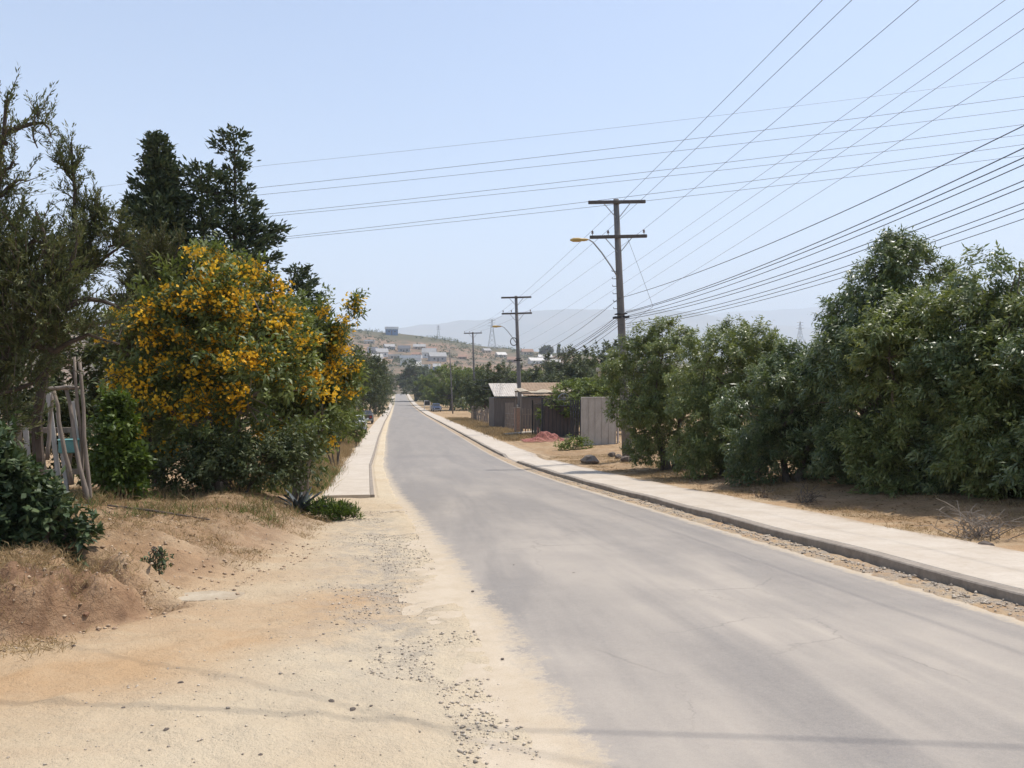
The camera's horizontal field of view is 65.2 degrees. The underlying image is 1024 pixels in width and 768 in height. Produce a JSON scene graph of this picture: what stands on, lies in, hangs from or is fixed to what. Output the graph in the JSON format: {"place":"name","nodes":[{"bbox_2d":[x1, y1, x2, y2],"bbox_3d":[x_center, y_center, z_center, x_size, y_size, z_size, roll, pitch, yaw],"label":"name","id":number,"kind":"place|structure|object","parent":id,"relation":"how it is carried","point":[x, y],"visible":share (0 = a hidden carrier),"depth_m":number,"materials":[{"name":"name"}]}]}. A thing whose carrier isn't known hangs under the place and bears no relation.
{"place":"outdoors","nodes":[
{"label":"outdoors","id":0,"kind":"place"},
{"bbox_2d":[323,397,393,497],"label":"pavement by verge","id":1,"kind":"structure","parent":0,"point":[354,481],"depth_m":27.93,"materials":[{"name":"concrete"}]},
{"bbox_2d":[1,328,888,393],"bbox_3d":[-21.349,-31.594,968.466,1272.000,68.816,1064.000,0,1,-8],"label":"hill","id":2,"kind":"structure","parent":0,"point":[406,339],"depth_m":827.59,"materials":[{"name":"soil"}]},
{"bbox_2d":[87,328,745,393],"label":"hillside scrub","id":3,"kind":"object","parent":2,"relation":"on","point":[444,339],"visible":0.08,"depth_m":839.25,"materials":[{"name":"plant"}]},
{"bbox_2d":[427,352,446,361],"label":"hillside house","id":4,"kind":"structure","parent":2,"relation":"on","point":[437,356],"depth_m":733.40,"materials":[{"name":"white paint"}]},
{"bbox_2d":[445,416,546,441],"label":"dry grass","id":5,"kind":"structure","parent":0,"point":[483,427],"depth_m":64.85,"materials":[{"name":"plant"}]},
{"bbox_2d":[0,394,1023,767],"bbox_3d":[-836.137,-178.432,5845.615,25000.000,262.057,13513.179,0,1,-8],"label":"ground","id":6,"kind":"structure","parent":0,"point":[44,694],"depth_m":5.59,"materials":[{"name":"soil"}]},
{"bbox_2d":[0,393,85,491],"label":"board fence","id":7,"kind":"object","parent":6,"relation":"on","point":[54,431],"visible":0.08,"depth_m":11.46,"materials":[{"name":"grey wood"}]},
{"bbox_2d":[45,393,53,459],"bbox_3d":[-6.269,0.567,10.854,0.071,0.922,0.156,0,1,6],"label":"wooden pole","id":8,"kind":"object","parent":6,"relation":"on","point":[48,445],"visible":0.91,"depth_m":10.82,"materials":[{"name":"grey wood"}]},
{"bbox_2d":[0,410,105,570],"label":"shrub","id":9,"kind":"object","parent":6,"relation":"on","point":[35,505],"visible":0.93,"depth_m":7.23,"materials":[{"name":"green plant"}]},
{"bbox_2d":[0,321,117,486],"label":"dark bush","id":10,"kind":"object","parent":6,"relation":"on","point":[64,414],"visible":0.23,"depth_m":15.88,"materials":[{"name":"green plant"}]},
{"bbox_2d":[52,391,73,484],"bbox_3d":[-6.055,0.722,10.787,0.332,1.283,0.076,0,1,12],"label":"wooden pole","id":11,"kind":"object","parent":6,"relation":"on","point":[65,456],"visible":0.95,"depth_m":10.76,"materials":[{"name":"grey wood"}]},
{"bbox_2d":[57,438,79,453],"bbox_3d":[-6.321,0.882,11.409,0.278,0.199,0.188,0,1,-31],"label":"plastic crate","id":12,"kind":"object","parent":6,"relation":"on","point":[69,445],"visible":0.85,"depth_m":11.34,"materials":[{"name":"teal plastic"}]},
{"bbox_2d":[62,380,89,503],"bbox_3d":[-5.831,0.831,10.719,0.572,1.760,0.085,0,1,27],"label":"wooden pole","id":13,"kind":"object","parent":6,"relation":"on","point":[79,465],"visible":0.87,"depth_m":10.69,"materials":[{"name":"grey wood"}]},
{"bbox_2d":[0,66,153,445],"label":"scraggly tree","id":14,"kind":"object","parent":6,"relation":"on","point":[26,293],"visible":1,"depth_m":8.30,"materials":[{"name":"green plant"}]},
{"bbox_2d":[0,539,157,660],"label":"dry grass","id":15,"kind":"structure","parent":6,"relation":"on","point":[36,582],"depth_m":6.14,"materials":[{"name":"plant"}]},
{"bbox_2d":[73,357,84,497],"bbox_3d":[-5.831,0.583,10.797,0.187,1.902,0.067,0,1,14],"label":"wooden pole","id":16,"kind":"object","parent":6,"relation":"on","point":[78,410],"visible":0.82,"depth_m":10.78,"materials":[{"name":"grey wood"}]},
{"bbox_2d":[24,120,144,474],"bbox_3d":[-5.374,-1.027,9.805,1.542,4.416,0.979,0,1,3],"label":"scraggly tree","id":17,"kind":"object","parent":6,"relation":"on","point":[96,210],"visible":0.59,"depth_m":9.78,"materials":[{"name":"green plant"}]},
{"bbox_2d":[78,358,91,503],"bbox_3d":[-5.752,0.717,10.778,0.340,2.178,0.075,0,1,31],"label":"wooden pole","id":18,"kind":"object","parent":6,"relation":"on","point":[87,467],"visible":0.82,"depth_m":10.76,"materials":[{"name":"grey wood"}]},
{"bbox_2d":[84,382,158,500],"bbox_3d":[-5.735,0.887,11.736,1.068,1.836,0.932,0,1,-29],"label":"shrub","id":19,"kind":"object","parent":6,"relation":"on","point":[123,462],"visible":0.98,"depth_m":11.56,"materials":[{"name":"green plant"}]},
{"bbox_2d":[64,293,192,482],"bbox_3d":[-8.160,0.142,17.008,3.090,4.464,2.221,0,1,-8],"label":"dark bush","id":20,"kind":"object","parent":6,"relation":"on","point":[89,371],"visible":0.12,"depth_m":16.61,"materials":[{"name":"green plant"}]},
{"bbox_2d":[102,216,195,445],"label":"scraggly tree","id":21,"kind":"object","parent":6,"relation":"on","point":[160,243],"visible":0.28,"depth_m":14.03,"materials":[{"name":"green plant"}]},
{"bbox_2d":[104,129,199,486],"bbox_3d":[-8.607,-1.776,19.465,2.713,8.819,2.486,0,1,-26],"label":"cypress tree","id":22,"kind":"object","parent":6,"relation":"on","point":[159,193],"visible":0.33,"depth_m":19.13,"materials":[{"name":"green plant"}]},
{"bbox_2d":[139,546,173,574],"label":"plant","id":23,"kind":"object","parent":6,"relation":"on","point":[160,554],"visible":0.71,"depth_m":7.40,"materials":[{"name":"green plant"}]},
{"bbox_2d":[2,503,326,651],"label":"soil crumbs","id":24,"kind":"object","parent":6,"relation":"on","point":[98,628],"visible":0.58,"depth_m":7.79,"materials":[{"name":"soil"}]},
{"bbox_2d":[0,482,335,613],"bbox_3d":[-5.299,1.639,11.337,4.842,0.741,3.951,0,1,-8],"label":"dry grass","id":25,"kind":"structure","parent":6,"relation":"on","point":[102,498],"depth_m":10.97,"materials":[{"name":"plant"}]},
{"bbox_2d":[165,154,247,485],"bbox_3d":[-7.647,-1.511,19.869,2.464,8.352,2.500,0,1,-8],"label":"cypress tree","id":26,"kind":"object","parent":6,"relation":"on","point":[199,184],"visible":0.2,"depth_m":19.62,"materials":[{"name":"green plant"}]},
{"bbox_2d":[179,590,245,601],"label":"concrete slab","id":27,"kind":"structure","parent":6,"relation":"on","point":[204,595],"depth_m":7.14,"materials":[{"name":"concrete"}]},
{"bbox_2d":[76,230,349,493],"bbox_3d":[-5.042,-0.249,13.735,4.099,4.758,3.108,0,1,6],"label":"flowering shrub","id":28,"kind":"object","parent":6,"relation":"on","point":[226,360],"visible":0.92,"depth_m":13.11,"materials":[{"name":"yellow plant"}]},
{"bbox_2d":[138,408,333,495],"bbox_3d":[-4.545,1.162,12.802,3.282,1.558,1.637,0,1,-8],"label":"shrub","id":29,"kind":"object","parent":6,"relation":"on","point":[244,457],"visible":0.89,"depth_m":12.62,"materials":[{"name":"green plant"}]},
{"bbox_2d":[187,123,295,470],"bbox_3d":[-7.026,-1.986,20.729,2.913,9.417,2.634,0,1,-8],"label":"cypress tree","id":30,"kind":"object","parent":6,"relation":"on","point":[234,229],"visible":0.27,"depth_m":20.53,"materials":[{"name":"green plant"}]},
{"bbox_2d":[189,433,364,495],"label":"dry grass","id":31,"kind":"structure","parent":6,"relation":"on","point":[345,448],"depth_m":28.90,"materials":[{"name":"plant"}]},
{"bbox_2d":[263,261,339,467],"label":"cypress tree","id":32,"kind":"object","parent":6,"relation":"on","point":[299,276],"visible":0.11,"depth_m":23.62,"materials":[{"name":"green plant"}]},
{"bbox_2d":[262,463,342,495],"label":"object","id":33,"kind":"structure","parent":6,"relation":"on","point":[324,482],"depth_m":20.66,"materials":[{"name":"plant"}]},
{"bbox_2d":[278,486,328,513],"bbox_3d":[-3.512,1.941,13.225,1.101,0.424,1.022,0,1,-8],"label":"agave","id":34,"kind":"object","parent":6,"relation":"on","point":[300,502],"visible":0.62,"depth_m":13.16,"materials":[{"name":"plant"}]},
{"bbox_2d":[242,282,371,500],"bbox_3d":[-4.156,0.251,15.900,2.802,4.519,2.568,0,1,-8],"label":"flowering shrub","id":35,"kind":"object","parent":6,"relation":"on","point":[339,369],"visible":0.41,"depth_m":15.77,"materials":[{"name":"green plant"}]},
{"bbox_2d":[303,494,365,520],"bbox_3d":[-2.971,2.105,13.235,1.152,0.609,0.698,0,1,-8],"label":"weed clump","id":36,"kind":"object","parent":6,"relation":"on","point":[335,510],"visible":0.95,"depth_m":13.12,"materials":[{"name":"green plant"}]},
{"bbox_2d":[327,395,367,467],"bbox_3d":[-7.250,1.160,30.247,2.550,4.394,2.614,0,1,37],"label":"shrub","id":37,"kind":"object","parent":6,"relation":"on","point":[340,434],"visible":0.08,"depth_m":30.35,"materials":[{"name":"green plant"}]},
{"bbox_2d":[337,409,369,446],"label":"shrub","id":38,"kind":"object","parent":6,"relation":"on","point":[361,424],"visible":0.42,"depth_m":47.04,"materials":[{"name":"green plant"}]},
{"bbox_2d":[344,342,381,412],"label":"roadside tree","id":39,"kind":"object","parent":6,"relation":"on","point":[369,383],"visible":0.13,"depth_m":77.99,"materials":[{"name":"green plant"}]},
{"bbox_2d":[353,346,388,409],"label":"roadside tree","id":40,"kind":"object","parent":6,"relation":"on","point":[374,366],"visible":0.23,"depth_m":100.25,"materials":[{"name":"green plant"}]},
{"bbox_2d":[353,359,390,415],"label":"roadside tree","id":41,"kind":"object","parent":6,"relation":"on","point":[386,392],"visible":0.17,"depth_m":127.63,"materials":[{"name":"green plant"}]},
{"bbox_2d":[369,401,393,497],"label":"kerb by verge","id":42,"kind":"structure","parent":6,"relation":"on","point":[372,494],"depth_m":29.54,"materials":[{"name":"concrete"}]},
{"bbox_2d":[388,358,439,400],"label":"dark tree","id":43,"kind":"object","parent":6,"relation":"on","point":[408,375],"visible":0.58,"depth_m":325.46,"materials":[{"name":"green plant"}]},
{"bbox_2d":[402,374,432,400],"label":"dark tree","id":44,"kind":"object","parent":6,"relation":"on","point":[417,393],"visible":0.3,"depth_m":257.57,"materials":[{"name":"green plant"}]},
{"bbox_2d":[413,374,446,404],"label":"broad tree","id":45,"kind":"object","parent":6,"relation":"on","point":[424,381],"visible":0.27,"depth_m":213.09,"materials":[{"name":"green plant"}]},
{"bbox_2d":[422,363,472,409],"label":"broad tree","id":46,"kind":"object","parent":6,"relation":"on","point":[442,369],"visible":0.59,"depth_m":180.08,"materials":[{"name":"green plant"}]},
{"bbox_2d":[445,366,484,407],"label":"broad tree","id":47,"kind":"object","parent":6,"relation":"on","point":[455,389],"visible":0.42,"depth_m":176.22,"materials":[{"name":"green plant"}]},
{"bbox_2d":[459,364,504,420],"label":"dark tree","id":48,"kind":"object","parent":6,"relation":"on","point":[480,396],"visible":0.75,"depth_m":97.64,"materials":[{"name":"green plant"}]},
{"bbox_2d":[471,406,512,428],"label":"picket fence","id":49,"kind":"object","parent":6,"relation":"on","point":[485,411],"visible":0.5,"depth_m":85.96,"materials":[{"name":"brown wood"}]},
{"bbox_2d":[479,360,531,396],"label":"dark tree","id":50,"kind":"object","parent":6,"relation":"on","point":[511,379],"visible":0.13,"depth_m":110.67,"materials":[{"name":"green plant"}]},
{"bbox_2d":[492,296,531,406],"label":"utility pole","id":51,"kind":"object","parent":6,"relation":"on","point":[516,313],"visible":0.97,"depth_m":61.64,"materials":[{"name":"wood"}]},
{"bbox_2d":[496,125,1023,375],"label":"overhead wire","id":52,"kind":"object","parent":51,"relation":"attached to","point":[813,224],"visible":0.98,"depth_m":18.89,"materials":[{"name":"metal"}]},
{"bbox_2d":[520,0,1004,335],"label":"overhead wire","id":53,"kind":"object","parent":51,"relation":"attached to","point":[824,129],"visible":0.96,"depth_m":25.80,"materials":[{"name":"metal"}]},
{"bbox_2d":[533,9,1022,338],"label":"overhead wire","id":54,"kind":"object","parent":51,"relation":"attached to","point":[831,142],"visible":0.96,"depth_m":26.31,"materials":[{"name":"metal"}]},
{"bbox_2d":[8,77,1022,198],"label":"overhead wire","id":55,"kind":"object","parent":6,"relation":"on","point":[590,130],"visible":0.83,"depth_m":42.56,"materials":[{"name":"metal"}]},
{"bbox_2d":[488,382,568,428],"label":"shed","id":56,"kind":"structure","parent":6,"relation":"on","point":[498,405],"depth_m":71.99,"materials":[{"name":"grey wood"}]},
{"bbox_2d":[514,363,552,396],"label":"dark tree","id":57,"kind":"object","parent":6,"relation":"on","point":[535,378],"visible":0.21,"depth_m":125.42,"materials":[{"name":"green plant"}]},
{"bbox_2d":[532,400,540,433],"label":"plank fence","id":58,"kind":"object","parent":6,"relation":"on","point":[536,426],"visible":0.34,"depth_m":57.73,"materials":[{"name":"brown wood"}]},
{"bbox_2d":[521,431,567,441],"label":"pile of red soil","id":59,"kind":"object","parent":6,"relation":"on","point":[540,436],"visible":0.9,"depth_m":50.05,"materials":[{"name":"soil"}]},
{"bbox_2d":[69,463,1023,540],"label":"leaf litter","id":60,"kind":"object","parent":6,"relation":"on","point":[905,503],"visible":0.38,"depth_m":13.56,"materials":[{"name":"plant"}]},
{"bbox_2d":[515,388,577,434],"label":"canopy","id":61,"kind":"object","parent":6,"relation":"on","point":[541,392],"visible":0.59,"depth_m":56.64,"materials":[{"name":"brown wood"}]},
{"bbox_2d":[541,393,574,436],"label":"metal gate","id":62,"kind":"structure","parent":6,"relation":"on","point":[553,420],"depth_m":53.99,"materials":[{"name":"metal"}]},
{"bbox_2d":[539,351,581,396],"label":"dark tree","id":63,"kind":"object","parent":6,"relation":"on","point":[557,366],"visible":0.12,"depth_m":121.36,"materials":[{"name":"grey plant"}]},
{"bbox_2d":[539,344,598,397],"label":"dark tree","id":64,"kind":"object","parent":6,"relation":"on","point":[578,368],"visible":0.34,"depth_m":93.78,"materials":[{"name":"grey plant"}]},
{"bbox_2d":[553,432,595,449],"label":"plant","id":65,"kind":"object","parent":6,"relation":"on","point":[578,443],"visible":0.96,"depth_m":41.41,"materials":[{"name":"green plant"}]},
{"bbox_2d":[569,400,580,438],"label":"slat fence","id":66,"kind":"object","parent":6,"relation":"on","point":[572,406],"visible":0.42,"depth_m":50.75,"materials":[{"name":"metal"}]},
{"bbox_2d":[534,377,619,426],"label":"broad tree","id":67,"kind":"object","parent":6,"relation":"on","point":[597,392],"visible":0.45,"depth_m":54.21,"materials":[{"name":"green plant"}]},
{"bbox_2d":[581,397,618,445],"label":"panel fence","id":68,"kind":"object","parent":6,"relation":"on","point":[597,428],"visible":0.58,"depth_m":44.13,"materials":[{"name":"wood"}]},
{"bbox_2d":[567,338,637,369],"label":"dark tree","id":69,"kind":"object","parent":6,"relation":"on","point":[602,355],"visible":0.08,"depth_m":100.67,"materials":[{"name":"green plant"}]},
{"bbox_2d":[570,199,646,455],"bbox_3d":[3.828,-2.020,32.020,3.188,10.789,0.489,0,1,-13],"label":"utility pole","id":70,"kind":"object","parent":6,"relation":"on","point":[617,236],"visible":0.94,"depth_m":32.01,"materials":[{"name":"wood"}]},
{"bbox_2d":[483,7,815,322],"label":"overhead wire","id":71,"kind":"object","parent":70,"relation":"attached to","point":[691,132],"visible":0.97,"depth_m":20.66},
{"bbox_2d":[471,0,851,330],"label":"overhead wire","id":72,"kind":"object","parent":70,"relation":"attached to","point":[717,128],"visible":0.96,"depth_m":19.66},
{"bbox_2d":[482,0,918,330],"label":"overhead wire","id":73,"kind":"object","parent":70,"relation":"attached to","point":[759,134],"visible":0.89,"depth_m":20.30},
{"bbox_2d":[477,180,1023,389],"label":"overhead wire","id":74,"kind":"object","parent":70,"relation":"attached to","point":[798,268],"visible":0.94,"depth_m":20.85,"materials":[{"name":"metal"}]},
{"bbox_2d":[480,187,1023,389],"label":"overhead wire","id":75,"kind":"object","parent":70,"relation":"attached to","point":[805,270],"visible":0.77,"depth_m":21.07,"materials":[{"name":"metal"}]},
{"bbox_2d":[484,164,1023,386],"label":"overhead wire","id":76,"kind":"object","parent":70,"relation":"attached to","point":[816,252],"visible":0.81,"depth_m":19.72,"materials":[{"name":"metal"}]},
{"bbox_2d":[496,157,1023,382],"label":"overhead wire","id":77,"kind":"object","parent":70,"relation":"attached to","point":[812,248],"visible":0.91,"depth_m":19.45,"materials":[{"name":"metal"}]},
{"bbox_2d":[498,148,1023,382],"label":"overhead wire","id":78,"kind":"object","parent":70,"relation":"attached to","point":[819,241],"visible":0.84,"depth_m":19.10,"materials":[{"name":"metal"}]},
{"bbox_2d":[542,62,1023,356],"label":"overhead wire","id":79,"kind":"object","parent":70,"relation":"attached to","point":[838,180],"visible":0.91,"depth_m":26.15,"materials":[{"name":"metal"}]},
{"bbox_2d":[546,29,1022,342],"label":"overhead wire","id":80,"kind":"object","parent":70,"relation":"attached to","point":[838,154],"visible":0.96,"depth_m":26.28,"materials":[{"name":"metal"}]},
{"bbox_2d":[620,203,1022,324],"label":"overhead wire","id":81,"kind":"object","parent":70,"relation":"attached to","point":[842,267],"visible":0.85,"depth_m":20.52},
{"bbox_2d":[627,209,1023,325],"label":"overhead wire","id":82,"kind":"object","parent":70,"relation":"attached to","point":[850,269],"visible":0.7,"depth_m":21.02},
{"bbox_2d":[588,315,729,470],"bbox_3d":[4.930,0.305,26.357,4.192,5.420,3.770,0,1,31],"label":"hedge tree","id":83,"kind":"object","parent":6,"relation":"on","point":[649,409],"visible":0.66,"depth_m":25.92,"materials":[{"name":"green plant"}]},
{"bbox_2d":[440,381,914,412],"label":"orchard","id":84,"kind":"object","parent":6,"relation":"on","point":[461,403],"depth_m":175.88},
{"bbox_2d":[407,396,1023,605],"bbox_3d":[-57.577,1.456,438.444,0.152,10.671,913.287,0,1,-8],"label":"kerb","id":85,"kind":"structure","parent":6,"relation":"on","point":[972,585],"depth_m":9.23,"materials":[{"name":"concrete"}]},
{"bbox_2d":[661,312,788,480],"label":"hedge tree","id":86,"kind":"object","parent":6,"relation":"on","point":[699,447],"visible":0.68,"depth_m":21.80,"materials":[{"name":"green plant"}]},
{"bbox_2d":[546,453,1023,542],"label":"dry grass","id":87,"kind":"structure","parent":6,"relation":"on","point":[925,528],"depth_m":16.30,"materials":[{"name":"plant"}]},
{"bbox_2d":[708,329,876,486],"bbox_3d":[6.855,0.926,19.231,5.035,4.569,3.304,0,1,-34],"label":"hedge tree","id":88,"kind":"object","parent":6,"relation":"on","point":[767,428],"visible":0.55,"depth_m":18.58,"materials":[{"name":"green plant"}]},
{"bbox_2d":[788,479,826,503],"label":"dead bush","id":89,"kind":"object","parent":6,"relation":"on","point":[810,497],"visible":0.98,"depth_m":14.78,"materials":[{"name":"grey plant"}]},
{"bbox_2d":[786,224,961,486],"bbox_3d":[7.601,-0.133,16.946,3.566,6.375,3.599,0,1,-8],"label":"hedge tree","id":90,"kind":"object","parent":6,"relation":"on","point":[895,270],"visible":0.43,"depth_m":16.42,"materials":[{"name":"green plant"}]},
{"bbox_2d":[825,267,1002,498],"bbox_3d":[7.851,0.278,15.303,3.872,4.956,3.381,0,1,-40],"label":"hedge tree","id":91,"kind":"object","parent":6,"relation":"on","point":[881,442],"visible":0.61,"depth_m":14.84,"materials":[{"name":"green plant"}]},
{"bbox_2d":[890,240,1023,498],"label":"hedge tree","id":92,"kind":"object","parent":6,"relation":"on","point":[938,363],"visible":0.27,"depth_m":13.70,"materials":[{"name":"green plant"}]},
{"bbox_2d":[921,498,1023,540],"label":"dead bush","id":93,"kind":"object","parent":6,"relation":"on","point":[982,530],"visible":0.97,"depth_m":9.78,"materials":[{"name":"brown plant"}]},
{"bbox_2d":[924,260,1023,501],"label":"hedge tree","id":94,"kind":"object","parent":6,"relation":"on","point":[982,419],"visible":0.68,"depth_m":12.90,"materials":[{"name":"green plant"}]},
{"bbox_2d":[983,328,1023,495],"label":"hedge tree","id":95,"kind":"object","parent":6,"relation":"on","point":[1015,451],"visible":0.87,"depth_m":11.99,"materials":[{"name":"green plant"}]},
{"bbox_2d":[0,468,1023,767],"bbox_3d":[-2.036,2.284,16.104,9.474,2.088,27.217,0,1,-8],"label":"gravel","id":96,"kind":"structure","parent":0,"point":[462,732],"depth_m":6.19,"materials":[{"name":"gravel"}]},
{"bbox_2d":[0,0,1023,331],"label":"sky","id":97,"kind":"structure","parent":0,"point":[310,80],"materials":[{"name":"blue"}]},
{"bbox_2d":[26,96,1023,218],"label":"overhead wire","id":98,"kind":"object","parent":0,"point":[619,147],"visible":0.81,"depth_m":42.42,"materials":[{"name":"metal"}]},
{"bbox_2d":[55,109,1022,220],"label":"overhead wire","id":99,"kind":"object","parent":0,"point":[644,154],"visible":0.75,"depth_m":42.33,"materials":[{"name":"metal"}]},
{"bbox_2d":[104,144,1023,261],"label":"overhead wire","id":100,"kind":"object","parent":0,"point":[654,193],"visible":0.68,"depth_m":42.23,"materials":[{"name":"metal"}]},
{"bbox_2d":[108,155,1023,260],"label":"overhead wire","id":101,"kind":"object","parent":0,"point":[650,200],"visible":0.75,"depth_m":42.21,"materials":[{"name":"metal"}]},
{"bbox_2d":[135,135,1019,232],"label":"overhead wire","id":102,"kind":"object","parent":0,"point":[637,179],"visible":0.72,"depth_m":42.39,"materials":[{"name":"metal"}]},
{"bbox_2d":[135,124,1023,231],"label":"overhead wire","id":103,"kind":"object","parent":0,"point":[643,172],"visible":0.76,"depth_m":42.34,"materials":[{"name":"metal"}]},
{"bbox_2d":[382,309,822,361],"bbox_3d":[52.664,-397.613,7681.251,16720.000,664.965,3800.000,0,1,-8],"label":"mountain","id":104,"kind":"structure","parent":0,"point":[541,322],"depth_m":7349.17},
{"bbox_2d":[372,394,1023,767],"bbox_3d":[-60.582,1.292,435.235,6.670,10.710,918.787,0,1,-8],"label":"road","id":105,"kind":"structure","parent":0,"point":[642,637],"depth_m":5.56,"materials":[{"name":"asphalt"}]},
{"bbox_2d":[407,394,1023,589],"bbox_3d":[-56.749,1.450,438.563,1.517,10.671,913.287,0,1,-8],"label":"pavement","id":106,"kind":"structure","parent":0,"point":[997,565],"depth_m":10.91,"materials":[{"name":"concrete"}]},
{"bbox_2d":[711,290,1022,329],"bbox_3d":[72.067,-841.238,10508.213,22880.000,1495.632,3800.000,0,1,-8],"label":"mountain","id":107,"kind":"structure","parent":0,"point":[790,317],"depth_m":10803.47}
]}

